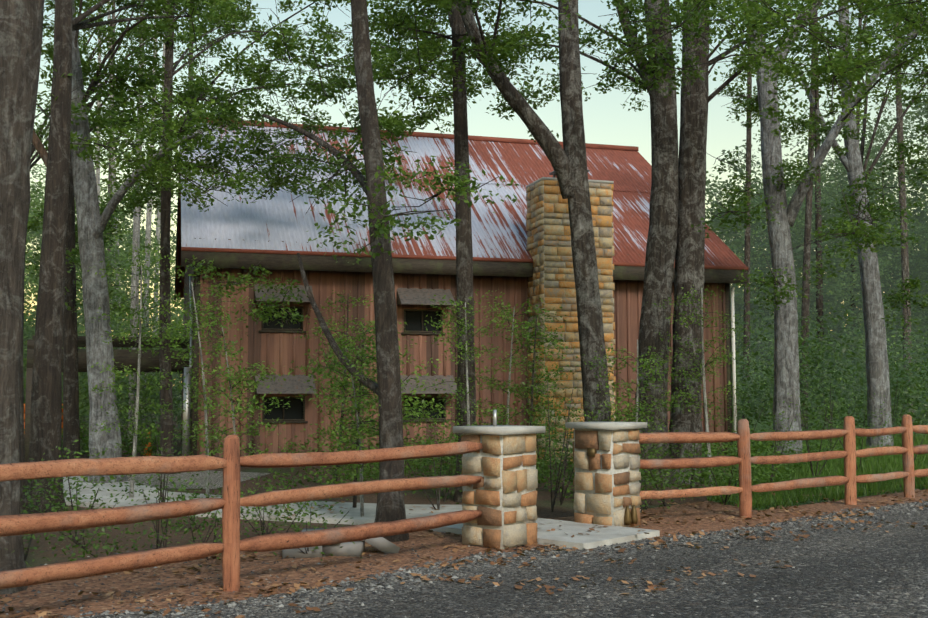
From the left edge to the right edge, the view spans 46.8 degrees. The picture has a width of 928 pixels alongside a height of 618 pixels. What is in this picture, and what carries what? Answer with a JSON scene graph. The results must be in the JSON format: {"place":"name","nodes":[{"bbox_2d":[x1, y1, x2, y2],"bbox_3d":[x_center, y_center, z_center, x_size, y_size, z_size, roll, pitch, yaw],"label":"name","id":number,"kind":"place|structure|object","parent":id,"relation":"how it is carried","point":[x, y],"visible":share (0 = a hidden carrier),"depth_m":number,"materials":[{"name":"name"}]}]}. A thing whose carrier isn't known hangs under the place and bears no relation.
{"place":"outdoors","nodes":[
{"label":"outdoors","id":0,"kind":"place"},
{"bbox_2d":[24,404,62,438],"bbox_3d":[-15.336,3.617,37.555,3.559,1.996,1.712,3,-5,-35],"label":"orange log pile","id":1,"kind":"object","parent":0,"point":[24,419],"depth_m":37.48,"materials":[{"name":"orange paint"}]},
{"bbox_2d":[181,238,732,466],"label":"barn house","id":2,"kind":"structure","parent":0,"point":[278,346],"depth_m":25.34,"materials":[{"name":"brown wood"}]},
{"bbox_2d":[22,407,926,567],"bbox_3d":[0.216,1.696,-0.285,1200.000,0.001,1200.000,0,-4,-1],"label":"ground","id":3,"kind":"structure","parent":0,"point":[564,509],"depth_m":15.13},
{"bbox_2d":[144,431,151,455],"bbox_3d":[-7.910,3.418,26.837,0.360,0.700,0.360,0,-4,-1],"label":"plant","id":4,"kind":"object","parent":3,"relation":"on","point":[149,443],"visible":0.22,"depth_m":26.77,"materials":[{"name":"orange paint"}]},
{"bbox_2d":[128,470,270,488],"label":"path","id":5,"kind":"structure","parent":3,"relation":"on","point":[216,478],"depth_m":20.85,"materials":[{"name":"grey gravel"}]},
{"bbox_2d":[63,475,461,524],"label":"concrete walk","id":6,"kind":"structure","parent":3,"relation":"on","point":[354,513],"depth_m":15.43,"materials":[{"name":"grey concrete"}]},
{"bbox_2d":[282,528,399,558],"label":"rocks","id":7,"kind":"object","parent":3,"relation":"on","point":[357,548],"visible":0.48,"depth_m":11.10,"materials":[{"name":"grey stone"}]},
{"bbox_2d":[24,146,747,461],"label":"wood trim","id":8,"kind":"structure","parent":3,"relation":"on","point":[292,384],"depth_m":24.85,"materials":[{"name":"brown wood"}]},
{"bbox_2d":[174,193,184,297],"bbox_3d":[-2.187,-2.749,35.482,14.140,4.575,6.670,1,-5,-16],"label":"vent pipe","id":9,"kind":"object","parent":8,"relation":"on","point":[179,287],"depth_m":35.42,"materials":[{"name":"metal"}]},
{"bbox_2d":[181,122,746,266],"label":"roof front","id":10,"kind":"structure","parent":8,"relation":"on","point":[275,221],"depth_m":27.83,"materials":[{"name":"metal"}]},
{"bbox_2d":[180,116,747,269],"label":"roof trim","id":11,"kind":"structure","parent":8,"relation":"on","point":[515,140],"depth_m":26.77,"materials":[{"name":"metal"}]},
{"bbox_2d":[139,496,678,543],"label":"dead leaves","id":12,"kind":"object","parent":3,"relation":"on","point":[674,539],"visible":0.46,"depth_m":13.77,"materials":[{"name":"brown plant"}]},
{"bbox_2d":[96,252,734,516],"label":"saplings","id":13,"kind":"object","parent":3,"relation":"on","point":[637,394],"visible":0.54,"depth_m":16.36,"materials":[{"name":"plant"}]},
{"bbox_2d":[80,241,753,494],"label":"shrubs","id":14,"kind":"object","parent":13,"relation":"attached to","point":[353,432],"visible":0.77,"depth_m":16.16,"materials":[{"name":"green plant"}]},
{"bbox_2d":[0,0,927,594],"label":"tree trunks","id":15,"kind":"object","parent":3,"relation":"on","point":[676,198],"visible":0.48,"depth_m":19.38,"materials":[{"name":"grey plant"}]},
{"bbox_2d":[0,415,927,591],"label":"split rail fence","id":16,"kind":"object","parent":3,"relation":"on","point":[232,545],"visible":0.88,"depth_m":9.87,"materials":[{"name":"brown wood"}]},
{"bbox_2d":[0,490,927,617],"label":"litter strip","id":17,"kind":"object","parent":3,"relation":"on","point":[135,582],"visible":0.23,"depth_m":10.22,"materials":[{"name":"brown soil"}]},
{"bbox_2d":[461,433,537,548],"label":"gate pillar","id":18,"kind":"structure","parent":17,"relation":"on","point":[501,496],"depth_m":11.77,"materials":[{"name":"stone"}]},
{"bbox_2d":[453,410,544,434],"bbox_3d":[0.397,1.268,12.087,0.740,0.260,0.740,-4,-6,43],"label":"pillar cap","id":19,"kind":"object","parent":18,"relation":"on","point":[495,429],"visible":1,"depth_m":11.87,"materials":[{"name":"concrete"}]},
{"bbox_2d":[429,518,659,549],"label":"concrete slab","id":20,"kind":"structure","parent":17,"relation":"on","point":[603,536],"depth_m":12.42,"materials":[{"name":"grey concrete"}]},
{"bbox_2d":[572,429,641,527],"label":"gate pillar","id":21,"kind":"structure","parent":17,"relation":"on","point":[606,483],"depth_m":13.30,"materials":[{"name":"stone"}]},
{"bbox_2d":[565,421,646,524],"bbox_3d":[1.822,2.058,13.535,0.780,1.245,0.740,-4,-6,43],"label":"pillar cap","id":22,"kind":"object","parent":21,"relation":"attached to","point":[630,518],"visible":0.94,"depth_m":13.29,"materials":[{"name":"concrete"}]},
{"bbox_2d":[0,362,927,597],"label":"understory leaves","id":23,"kind":"object","parent":3,"relation":"on","point":[760,448],"visible":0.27,"depth_m":16.82,"materials":[{"name":"green plant"}]},
{"bbox_2d":[0,481,927,617],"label":"dead leaves","id":24,"kind":"object","parent":3,"relation":"on","point":[45,610],"visible":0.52,"depth_m":10.62,"materials":[{"name":"brown plant"}]},
{"bbox_2d":[22,0,927,560],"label":"twigs","id":25,"kind":"object","parent":3,"relation":"on","point":[78,24],"visible":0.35,"depth_m":19.26,"materials":[{"name":"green plant"}]},
{"bbox_2d":[25,0,927,336],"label":"canopy leaves","id":26,"kind":"object","parent":25,"relation":"attached to","point":[507,42],"visible":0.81,"depth_m":19.05,"materials":[{"name":"green plant"}]},
{"bbox_2d":[23,83,927,439],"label":"trees","id":27,"kind":"object","parent":3,"relation":"on","point":[759,383],"visible":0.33,"depth_m":46.41,"materials":[{"name":"green plant"}]},
{"bbox_2d":[74,501,927,617],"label":"road edge strip","id":28,"kind":"object","parent":3,"relation":"on","point":[910,538],"visible":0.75,"depth_m":10.00,"materials":[{"name":"grey gravel"}]},
{"bbox_2d":[0,498,927,617],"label":"pebbles","id":29,"kind":"object","parent":28,"relation":"on","point":[221,604],"visible":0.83,"depth_m":9.63,"materials":[{"name":"grey gravel"}]},
{"bbox_2d":[526,180,615,463],"bbox_3d":[2.600,0.331,26.070,1.889,6.740,1.189,1,-5,-16],"label":"chimney","id":30,"kind":"object","parent":3,"relation":"on","point":[551,282],"visible":0.5,"depth_m":25.55,"materials":[{"name":"stone"}]},
{"bbox_2d":[526,169,613,187],"bbox_3d":[2.591,-3.207,26.374,1.830,0.360,1.200,1,-5,-16],"label":"chimney cap","id":31,"kind":"object","parent":30,"relation":"on","point":[555,178],"visible":0.19,"depth_m":25.95,"materials":[{"name":"grey concrete"}]},
{"bbox_2d":[705,84,927,417],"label":"background trees","id":32,"kind":"object","parent":3,"relation":"on","point":[922,219],"visible":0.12,"depth_m":73.88,"materials":[{"name":"green plant"}]},
{"bbox_2d":[24,0,927,382],"label":"sky","id":33,"kind":"structure","parent":0,"point":[606,121],"materials":[{"name":"white"}]},
{"bbox_2d":[609,556,927,617],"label":"road","id":34,"kind":"structure","parent":0,"point":[890,587],"depth_m":8.88,"materials":[{"name":"grey asphalt"}]},
{"bbox_2d":[706,415,927,509],"bbox_3d":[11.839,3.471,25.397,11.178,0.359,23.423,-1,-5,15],"label":"lawn grass","id":35,"kind":"structure","parent":0,"point":[888,463],"depth_m":19.64,"materials":[{"name":"green plant"}]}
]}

